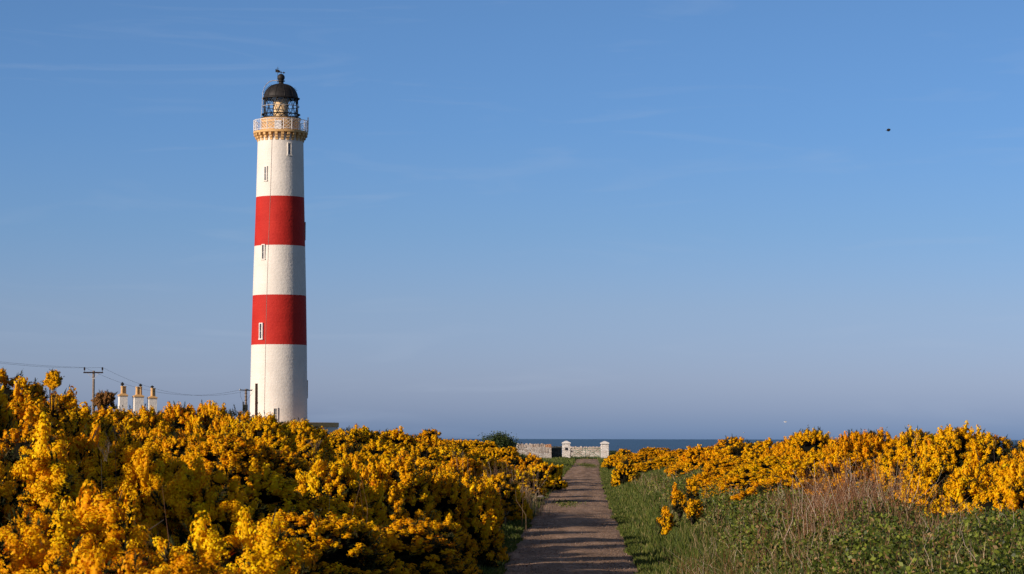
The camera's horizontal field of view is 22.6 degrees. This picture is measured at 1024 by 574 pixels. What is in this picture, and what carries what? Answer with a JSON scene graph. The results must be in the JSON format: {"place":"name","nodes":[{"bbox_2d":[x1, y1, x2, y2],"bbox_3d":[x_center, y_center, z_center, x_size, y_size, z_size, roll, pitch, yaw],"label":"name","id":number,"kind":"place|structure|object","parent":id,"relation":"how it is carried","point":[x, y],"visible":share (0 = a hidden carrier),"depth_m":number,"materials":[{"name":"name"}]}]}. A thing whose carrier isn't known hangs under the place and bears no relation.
{"place":"outdoors","nodes":[
{"label":"outdoors","id":0,"kind":"place"},
{"bbox_2d":[0,0,1023,439],"label":"sky","id":1,"kind":"structure","parent":0,"point":[528,219],"materials":[{"name":"blue"}]},
{"bbox_2d":[503,459,637,573],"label":"track","id":2,"kind":"structure","parent":0,"point":[580,475],"depth_m":64.46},
{"bbox_2d":[552,462,599,507],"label":"track weeds","id":3,"kind":"object","parent":2,"relation":"on","point":[568,502],"visible":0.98,"depth_m":99.86,"materials":[{"name":"green plant"}]},
{"bbox_2d":[442,439,1021,452],"bbox_3d":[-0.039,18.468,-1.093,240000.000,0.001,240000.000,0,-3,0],"label":"sea","id":4,"kind":"structure","parent":0,"point":[634,445],"depth_m":12692.82,"materials":[{"name":"liquid"}]},
{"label":"ground","id":5,"kind":"structure","parent":0,"visible":0},
{"bbox_2d":[0,457,19,527],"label":"gorse bush","id":6,"kind":"object","parent":5,"relation":"on","point":[6,491],"visible":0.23,"depth_m":24.88,"materials":[{"name":"yellow plant"}]},
{"bbox_2d":[0,385,22,439],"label":"gorse bush","id":7,"kind":"object","parent":5,"relation":"on","point":[7,419],"visible":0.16,"depth_m":32.80,"materials":[{"name":"yellow plant"}]},
{"bbox_2d":[0,525,85,573],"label":"gorse bush","id":8,"kind":"object","parent":5,"relation":"on","point":[32,555],"visible":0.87,"depth_m":15.36,"materials":[{"name":"yellow plant"}]},
{"bbox_2d":[0,368,91,450],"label":"gorse bush","id":9,"kind":"object","parent":5,"relation":"on","point":[25,398],"visible":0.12,"depth_m":35.73,"materials":[{"name":"yellow plant"}]},
{"bbox_2d":[0,412,96,536],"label":"gorse bush","id":10,"kind":"object","parent":5,"relation":"on","point":[46,472],"visible":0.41,"depth_m":23.31,"materials":[{"name":"yellow plant"}]},
{"bbox_2d":[0,416,100,521],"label":"gorse bush","id":11,"kind":"object","parent":5,"relation":"on","point":[14,443],"visible":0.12,"depth_m":30.60,"materials":[{"name":"yellow plant"}]},
{"bbox_2d":[40,368,64,417],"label":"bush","id":12,"kind":"object","parent":5,"relation":"on","point":[52,381],"visible":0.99,"depth_m":36.94,"materials":[{"name":"yellow plant"}]},
{"bbox_2d":[40,384,119,446],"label":"gorse bush","id":13,"kind":"object","parent":5,"relation":"on","point":[66,405],"visible":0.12,"depth_m":37.59,"materials":[{"name":"yellow plant"}]},
{"bbox_2d":[83,367,102,413],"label":"power pole","id":14,"kind":"object","parent":5,"relation":"on","point":[93,383],"visible":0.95,"depth_m":249.75,"materials":[{"name":"brown wood"}]},
{"bbox_2d":[91,390,117,410],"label":"withered gorse","id":15,"kind":"object","parent":5,"relation":"on","point":[106,399],"visible":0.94,"depth_m":59.77,"materials":[{"name":"brown plant"}]},
{"bbox_2d":[0,479,227,568],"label":"gorse bush","id":16,"kind":"object","parent":5,"relation":"on","point":[107,523],"visible":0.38,"depth_m":17.44,"materials":[{"name":"yellow plant"}]},
{"bbox_2d":[104,422,124,503],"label":"bush","id":17,"kind":"object","parent":5,"relation":"on","point":[112,430],"visible":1,"depth_m":26.45,"materials":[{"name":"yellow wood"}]},
{"bbox_2d":[92,404,152,443],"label":"gorse bush","id":18,"kind":"object","parent":5,"relation":"on","point":[118,416],"visible":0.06,"depth_m":57.40,"materials":[{"name":"yellow plant"}]},
{"bbox_2d":[75,424,187,551],"bbox_3d":[-4.369,2.634,28.819,2.276,2.199,2.112,-2,-4,31],"label":"gorse bush","id":19,"kind":"object","parent":5,"relation":"on","point":[141,469],"visible":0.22,"depth_m":28.57,"materials":[{"name":"yellow plant"}]},
{"bbox_2d":[117,382,158,414],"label":"keepers house","id":20,"kind":"structure","parent":5,"relation":"on","point":[138,399],"depth_m":261.46,"materials":[{"name":"paint"}]},
{"bbox_2d":[114,404,177,435],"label":"gorse bush","id":21,"kind":"object","parent":5,"relation":"on","point":[153,422],"visible":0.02,"depth_m":64.06,"materials":[{"name":"yellow plant"}]},
{"bbox_2d":[66,538,249,573],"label":"gorse bush","id":22,"kind":"object","parent":5,"relation":"on","point":[134,562],"visible":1,"depth_m":14.44,"materials":[{"name":"yellow plant"}]},
{"bbox_2d":[129,401,206,441],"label":"gorse bush","id":23,"kind":"object","parent":5,"relation":"on","point":[179,411],"visible":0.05,"depth_m":66.54,"materials":[{"name":"yellow plant"}]},
{"bbox_2d":[134,425,203,457],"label":"gorse bush","id":24,"kind":"object","parent":5,"relation":"on","point":[168,442],"visible":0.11,"depth_m":53.41,"materials":[{"name":"yellow plant"}]},
{"bbox_2d":[168,400,214,422],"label":"gorse bush","id":25,"kind":"object","parent":5,"relation":"on","point":[208,406],"visible":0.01,"depth_m":69.12,"materials":[{"name":"yellow plant"}]},
{"bbox_2d":[143,457,267,553],"bbox_3d":[-3.273,2.887,26.845,1.672,2.208,1.699,-2,-4,35],"label":"gorse bush","id":26,"kind":"object","parent":5,"relation":"on","point":[193,492],"visible":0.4,"depth_m":26.58,"materials":[{"name":"green plant"}]},
{"bbox_2d":[177,403,252,442],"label":"gorse bush","id":27,"kind":"object","parent":5,"relation":"on","point":[219,420],"visible":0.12,"depth_m":65.70,"materials":[{"name":"yellow plant"}]},
{"bbox_2d":[142,505,304,573],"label":"gorse bush","id":28,"kind":"object","parent":5,"relation":"on","point":[276,553],"visible":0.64,"depth_m":16.93,"materials":[{"name":"yellow plant"}]},
{"bbox_2d":[170,430,290,504],"bbox_3d":[-5.557,3.725,49.805,3.192,1.922,3.185,1,-3,-9],"label":"gorse bush","id":29,"kind":"object","parent":5,"relation":"on","point":[240,457],"visible":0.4,"depth_m":49.10,"materials":[{"name":"yellow plant"}]},
{"bbox_2d":[239,389,252,411],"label":"transformer pole","id":30,"kind":"object","parent":5,"relation":"on","point":[245,405],"visible":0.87,"depth_m":267.34,"materials":[{"name":"grey wood"}]},
{"bbox_2d":[255,383,257,417],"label":"bare pole","id":31,"kind":"object","parent":5,"relation":"on","point":[256,399],"visible":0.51,"depth_m":261.68,"materials":[{"name":"brown wood"}]},
{"bbox_2d":[214,411,300,457],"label":"gorse bush","id":32,"kind":"object","parent":5,"relation":"on","point":[268,428],"visible":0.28,"depth_m":61.73,"materials":[{"name":"yellow plant"}]},
{"bbox_2d":[262,440,311,484],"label":"gorse bush","id":33,"kind":"object","parent":5,"relation":"on","point":[292,460],"visible":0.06,"depth_m":51.83,"materials":[{"name":"yellow plant"}]},
{"bbox_2d":[250,69,338,436],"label":"lighthouse","id":34,"kind":"object","parent":5,"relation":"on","point":[279,351],"visible":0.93,"depth_m":283.40,"materials":[{"name":"paint"}]},
{"bbox_2d":[240,462,352,518],"bbox_3d":[-3.733,3.560,39.977,2.560,1.659,2.503,-2,-4,32],"label":"gorse bush","id":35,"kind":"object","parent":5,"relation":"on","point":[268,488],"visible":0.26,"depth_m":39.70,"materials":[{"name":"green plant"}]},
{"bbox_2d":[256,518,341,573],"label":"gorse bush","id":36,"kind":"object","parent":5,"relation":"on","point":[306,565],"visible":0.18,"depth_m":18.29,"materials":[{"name":"yellow plant"}]},
{"bbox_2d":[280,416,337,469],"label":"gorse bush","id":37,"kind":"object","parent":5,"relation":"on","point":[304,430],"visible":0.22,"depth_m":73.37,"materials":[{"name":"yellow plant"}]},
{"bbox_2d":[263,507,411,573],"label":"gorse bush","id":38,"kind":"object","parent":5,"relation":"on","point":[336,543],"visible":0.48,"depth_m":34.34,"materials":[{"name":"yellow plant"}]},
{"bbox_2d":[290,448,391,529],"bbox_3d":[-3.068,3.815,43.923,2.317,2.098,2.562,1,-4,-20],"label":"gorse bush","id":39,"kind":"object","parent":5,"relation":"on","point":[342,478],"visible":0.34,"depth_m":43.46,"materials":[{"name":"yellow plant"}]},
{"bbox_2d":[328,434,353,453],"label":"gorse bush","id":40,"kind":"object","parent":5,"relation":"on","point":[336,441],"visible":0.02,"depth_m":83.86,"materials":[{"name":"yellow plant"}]},
{"bbox_2d":[162,457,555,539],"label":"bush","id":41,"kind":"object","parent":5,"relation":"on","point":[478,483],"visible":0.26,"depth_m":81.35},
{"bbox_2d":[330,423,396,450],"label":"gorse bush","id":42,"kind":"object","parent":5,"relation":"on","point":[363,435],"visible":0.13,"depth_m":111.41,"materials":[{"name":"yellow plant"}]},
{"bbox_2d":[330,438,407,467],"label":"gorse bush","id":43,"kind":"object","parent":5,"relation":"on","point":[363,453],"visible":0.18,"depth_m":77.30,"materials":[{"name":"yellow plant"}]},
{"bbox_2d":[368,426,425,451],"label":"gorse bush","id":44,"kind":"object","parent":5,"relation":"on","point":[397,436],"visible":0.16,"depth_m":112.93,"materials":[{"name":"yellow plant"}]},
{"bbox_2d":[351,450,443,529],"bbox_3d":[-2.492,4.113,46.886,2.944,2.269,2.797,0,-3,0],"label":"gorse bush","id":45,"kind":"object","parent":5,"relation":"on","point":[404,499],"visible":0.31,"depth_m":46.45,"materials":[{"name":"yellow plant"}]},
{"bbox_2d":[336,513,465,573],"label":"gorse bush","id":46,"kind":"object","parent":5,"relation":"on","point":[420,550],"visible":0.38,"depth_m":37.38,"materials":[{"name":"yellow plant"}]},
{"bbox_2d":[365,443,448,471],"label":"gorse bush","id":47,"kind":"object","parent":5,"relation":"on","point":[428,452],"visible":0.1,"depth_m":74.65,"materials":[{"name":"yellow plant"}]},
{"bbox_2d":[385,446,438,476],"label":"gorse bush","id":48,"kind":"object","parent":5,"relation":"on","point":[420,462],"visible":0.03,"depth_m":55.98,"materials":[{"name":"yellow plant"}]},
{"bbox_2d":[413,427,463,448],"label":"gorse bush","id":49,"kind":"object","parent":5,"relation":"on","point":[428,436],"visible":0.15,"depth_m":117.62,"materials":[{"name":"yellow plant"}]},
{"bbox_2d":[421,459,470,481],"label":"gorse bush","id":50,"kind":"object","parent":5,"relation":"on","point":[445,471],"visible":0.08,"depth_m":59.33,"materials":[{"name":"yellow plant"}]},
{"bbox_2d":[413,464,485,563],"bbox_3d":[-1.649,4.369,47.804,2.050,2.140,2.465,2,-4,-34],"label":"gorse bush","id":51,"kind":"object","parent":5,"relation":"on","point":[449,496],"visible":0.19,"depth_m":47.50,"materials":[{"name":"yellow plant"}]},
{"bbox_2d":[426,513,484,573],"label":"gorse bush","id":52,"kind":"object","parent":5,"relation":"on","point":[449,527],"visible":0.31,"depth_m":42.12,"materials":[{"name":"yellow plant"}]},
{"bbox_2d":[432,441,494,477],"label":"gorse bush","id":53,"kind":"object","parent":5,"relation":"on","point":[446,450],"visible":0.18,"depth_m":96.98,"materials":[{"name":"yellow plant"}]},
{"bbox_2d":[433,455,503,510],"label":"gorse bush","id":54,"kind":"object","parent":5,"relation":"on","point":[463,465],"visible":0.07,"depth_m":70.60,"materials":[{"name":"yellow plant"}]},
{"bbox_2d":[443,439,497,452],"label":"gorse bush","id":55,"kind":"object","parent":5,"relation":"on","point":[467,445],"visible":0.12,"depth_m":148.78,"materials":[{"name":"yellow plant"}]},
{"bbox_2d":[434,469,510,561],"bbox_3d":[-1.034,4.654,50.915,1.896,2.067,2.027,3,-4,-37],"label":"gorse bush","id":56,"kind":"object","parent":5,"relation":"on","point":[490,501],"visible":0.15,"depth_m":50.77,"materials":[{"name":"yellow plant"}]},
{"bbox_2d":[455,483,505,569],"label":"gorse bush","id":57,"kind":"object","parent":5,"relation":"on","point":[484,535],"visible":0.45,"depth_m":48.50,"materials":[{"name":"yellow plant"}]},
{"bbox_2d":[479,475,502,525],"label":"gorse bush","id":58,"kind":"object","parent":5,"relation":"on","point":[496,493],"visible":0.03,"depth_m":60.59,"materials":[{"name":"yellow plant"}]},
{"bbox_2d":[466,449,516,482],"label":"gorse bush","id":59,"kind":"object","parent":5,"relation":"on","point":[483,456],"visible":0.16,"depth_m":99.23,"materials":[{"name":"yellow plant"}]},
{"bbox_2d":[467,446,523,460],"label":"gorse bush","id":60,"kind":"object","parent":5,"relation":"on","point":[497,453],"visible":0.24,"depth_m":138.61,"materials":[{"name":"yellow plant"}]},
{"bbox_2d":[478,470,521,520],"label":"gorse bush","id":61,"kind":"object","parent":5,"relation":"on","point":[509,497],"visible":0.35,"depth_m":73.33,"materials":[{"name":"yellow plant"}]},
{"bbox_2d":[478,430,522,454],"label":"green shrub","id":62,"kind":"object","parent":5,"relation":"on","point":[503,440],"visible":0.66,"depth_m":203.99,"materials":[{"name":"green plant"}]},
{"bbox_2d":[496,452,542,472],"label":"gorse bush","id":63,"kind":"object","parent":5,"relation":"on","point":[528,461],"visible":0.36,"depth_m":134.28,"materials":[{"name":"yellow plant"}]},
{"bbox_2d":[514,479,532,519],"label":"gorse bush","id":64,"kind":"object","parent":5,"relation":"on","point":[527,510],"visible":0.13,"depth_m":77.50,"materials":[{"name":"green plant"}]},
{"bbox_2d":[513,469,550,495],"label":"gorse bush","id":65,"kind":"object","parent":5,"relation":"on","point":[528,480],"visible":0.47,"depth_m":107.05,"materials":[{"name":"yellow plant"}]},
{"bbox_2d":[517,443,551,458],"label":"stone wall","id":66,"kind":"structure","parent":5,"relation":"on","point":[542,450],"depth_m":244.96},
{"bbox_2d":[528,462,569,489],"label":"gorse bush","id":67,"kind":"object","parent":5,"relation":"on","point":[553,474],"visible":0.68,"depth_m":123.16,"materials":[{"name":"yellow plant"}]},
{"bbox_2d":[551,446,561,457],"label":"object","id":68,"kind":"structure","parent":5,"relation":"on","point":[556,452],"depth_m":246.18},
{"bbox_2d":[562,441,570,457],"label":"gate pillar","id":69,"kind":"structure","parent":5,"relation":"on","point":[566,448],"depth_m":249.11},
{"bbox_2d":[570,448,600,457],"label":"field gate","id":70,"kind":"structure","parent":69,"relation":"attached to","point":[585,450],"depth_m":248.46,"materials":[{"name":"white paint"}]},
{"bbox_2d":[570,446,600,456],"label":"stone wall","id":71,"kind":"structure","parent":5,"relation":"on","point":[597,452],"depth_m":261.24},
{"bbox_2d":[600,441,608,457],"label":"gate pillar","id":72,"kind":"structure","parent":5,"relation":"on","point":[604,449],"depth_m":247.12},
{"bbox_2d":[599,448,633,468],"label":"gorse bush","id":73,"kind":"object","parent":5,"relation":"on","point":[611,461],"visible":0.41,"depth_m":187.07,"materials":[{"name":"yellow plant"}]},
{"bbox_2d":[610,456,640,486],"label":"gorse bush","id":74,"kind":"object","parent":5,"relation":"on","point":[621,474],"visible":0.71,"depth_m":127.21,"materials":[{"name":"yellow plant"}]},
{"bbox_2d":[621,447,670,462],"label":"gorse bush","id":75,"kind":"object","parent":5,"relation":"on","point":[642,455],"visible":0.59,"depth_m":178.19,"materials":[{"name":"yellow plant"}]},
{"bbox_2d":[628,456,677,472],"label":"gorse bush","id":76,"kind":"object","parent":5,"relation":"on","point":[658,463],"visible":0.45,"depth_m":140.63,"materials":[{"name":"yellow plant"}]},
{"bbox_2d":[654,504,679,535],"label":"gorse bush","id":77,"kind":"object","parent":5,"relation":"on","point":[666,524],"visible":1,"depth_m":53.70,"materials":[{"name":"yellow plant"}]},
{"bbox_2d":[655,448,687,458],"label":"gorse bush","id":78,"kind":"object","parent":5,"relation":"on","point":[674,453],"visible":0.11,"depth_m":164.09,"materials":[{"name":"yellow plant"}]},
{"bbox_2d":[670,482,691,521],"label":"gorse bush","id":79,"kind":"object","parent":5,"relation":"on","point":[677,498],"visible":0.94,"depth_m":56.74,"materials":[{"name":"yellow plant"}]},
{"bbox_2d":[684,477,700,501],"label":"gorse bush","id":80,"kind":"object","parent":5,"relation":"on","point":[691,487],"visible":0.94,"depth_m":61.73,"materials":[{"name":"yellow plant"}]},
{"bbox_2d":[682,493,707,524],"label":"gorse bush","id":81,"kind":"object","parent":5,"relation":"on","point":[693,509],"visible":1,"depth_m":54.75,"materials":[{"name":"yellow plant"}]},
{"bbox_2d":[666,434,743,477],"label":"gorse bush","id":82,"kind":"object","parent":5,"relation":"on","point":[695,457],"visible":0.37,"depth_m":111.04,"materials":[{"name":"yellow plant"}]},
{"bbox_2d":[685,459,743,491],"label":"gorse bush","id":83,"kind":"object","parent":5,"relation":"on","point":[714,469],"visible":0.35,"depth_m":83.24,"materials":[{"name":"yellow plant"}]},
{"bbox_2d":[428,453,1023,573],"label":"grass","id":84,"kind":"structure","parent":5,"relation":"on","point":[634,512],"depth_m":57.90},
{"bbox_2d":[701,473,764,498],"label":"gorse bush","id":85,"kind":"object","parent":5,"relation":"on","point":[741,480],"visible":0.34,"depth_m":72.22,"materials":[{"name":"yellow plant"}]},
{"bbox_2d":[701,437,780,472],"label":"gorse bush","id":86,"kind":"object","parent":5,"relation":"on","point":[741,452],"visible":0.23,"depth_m":99.42,"materials":[{"name":"yellow plant"}]},
{"bbox_2d":[714,454,795,482],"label":"gorse bush","id":87,"kind":"object","parent":5,"relation":"on","point":[762,465],"visible":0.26,"depth_m":78.88,"materials":[{"name":"yellow plant"}]},
{"bbox_2d":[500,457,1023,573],"bbox_3d":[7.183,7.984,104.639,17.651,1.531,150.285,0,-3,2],"label":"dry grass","id":88,"kind":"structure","parent":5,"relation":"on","point":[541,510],"depth_m":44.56,"materials":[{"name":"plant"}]},
{"bbox_2d":[728,472,820,501],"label":"gorse bush","id":89,"kind":"object","parent":5,"relation":"on","point":[771,480],"visible":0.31,"depth_m":66.39,"materials":[{"name":"yellow plant"}]},
{"bbox_2d":[754,433,794,459],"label":"gorse bush","id":90,"kind":"object","parent":5,"relation":"on","point":[783,450],"visible":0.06,"depth_m":85.69,"materials":[{"name":"yellow plant"}]},
{"bbox_2d":[758,451,835,488],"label":"gorse bush","id":91,"kind":"object","parent":5,"relation":"on","point":[786,467],"visible":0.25,"depth_m":67.19,"materials":[{"name":"yellow plant"}]},
{"bbox_2d":[787,427,834,461],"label":"gorse bush","id":92,"kind":"object","parent":5,"relation":"on","point":[813,442],"visible":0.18,"depth_m":79.70,"materials":[{"name":"yellow plant"}]},
{"bbox_2d":[644,467,1023,573],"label":"bramble","id":93,"kind":"object","parent":5,"relation":"on","point":[1002,561],"visible":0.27,"depth_m":39.01,"materials":[{"name":"green plant"}]},
{"bbox_2d":[645,451,1023,573],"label":"dry stalks","id":94,"kind":"object","parent":5,"relation":"on","point":[843,494],"visible":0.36,"depth_m":46.04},
{"bbox_2d":[799,445,880,501],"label":"gorse bush","id":95,"kind":"object","parent":5,"relation":"on","point":[832,457],"visible":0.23,"depth_m":62.60,"materials":[{"name":"yellow plant"}]},
{"bbox_2d":[822,427,906,469],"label":"gorse bush","id":96,"kind":"object","parent":5,"relation":"on","point":[866,444],"visible":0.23,"depth_m":72.19,"materials":[{"name":"yellow plant"}]},
{"bbox_2d":[863,432,908,470],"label":"gorse bush","id":97,"kind":"object","parent":5,"relation":"on","point":[891,445],"visible":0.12,"depth_m":71.54,"materials":[{"name":"yellow plant"}]},
{"bbox_2d":[873,424,935,493],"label":"gorse bush","id":98,"kind":"object","parent":5,"relation":"on","point":[910,451],"visible":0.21,"depth_m":61.58,"materials":[{"name":"yellow plant"}]},
{"bbox_2d":[886,459,922,506],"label":"gorse bush","id":99,"kind":"object","parent":5,"relation":"on","point":[913,474],"visible":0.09,"depth_m":54.74,"materials":[{"name":"yellow plant"}]},
{"bbox_2d":[907,456,966,511],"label":"gorse bush","id":100,"kind":"object","parent":5,"relation":"on","point":[926,470],"visible":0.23,"depth_m":51.64,"materials":[{"name":"yellow plant"}]},
{"bbox_2d":[905,420,994,485],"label":"gorse bush","id":101,"kind":"object","parent":5,"relation":"on","point":[951,445],"visible":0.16,"depth_m":57.55,"materials":[{"name":"yellow plant"}]},
{"bbox_2d":[924,473,991,519],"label":"gorse bush","id":102,"kind":"object","parent":5,"relation":"on","point":[962,490],"visible":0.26,"depth_m":47.16,"materials":[{"name":"yellow plant"}]},
{"bbox_2d":[942,455,1011,501],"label":"gorse bush","id":103,"kind":"object","parent":5,"relation":"on","point":[987,471],"visible":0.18,"depth_m":49.15,"materials":[{"name":"yellow plant"}]},
{"bbox_2d":[956,431,1023,468],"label":"gorse bush","id":104,"kind":"object","parent":5,"relation":"on","point":[986,450],"visible":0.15,"depth_m":54.80,"materials":[{"name":"yellow plant"}]},
{"bbox_2d":[965,477,1023,519],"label":"gorse bush","id":105,"kind":"object","parent":5,"relation":"on","point":[1007,492],"visible":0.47,"depth_m":45.57,"materials":[{"name":"yellow plant"}]},
{"bbox_2d":[987,439,1023,466],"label":"gorse bush","id":106,"kind":"object","parent":5,"relation":"on","point":[1017,454],"visible":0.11,"depth_m":52.90,"materials":[{"name":"yellow plant"}]},
{"bbox_2d":[989,456,1023,492],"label":"gorse bush","id":107,"kind":"object","parent":5,"relation":"on","point":[1013,473],"visible":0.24,"depth_m":47.67,"materials":[{"name":"yellow plant"}]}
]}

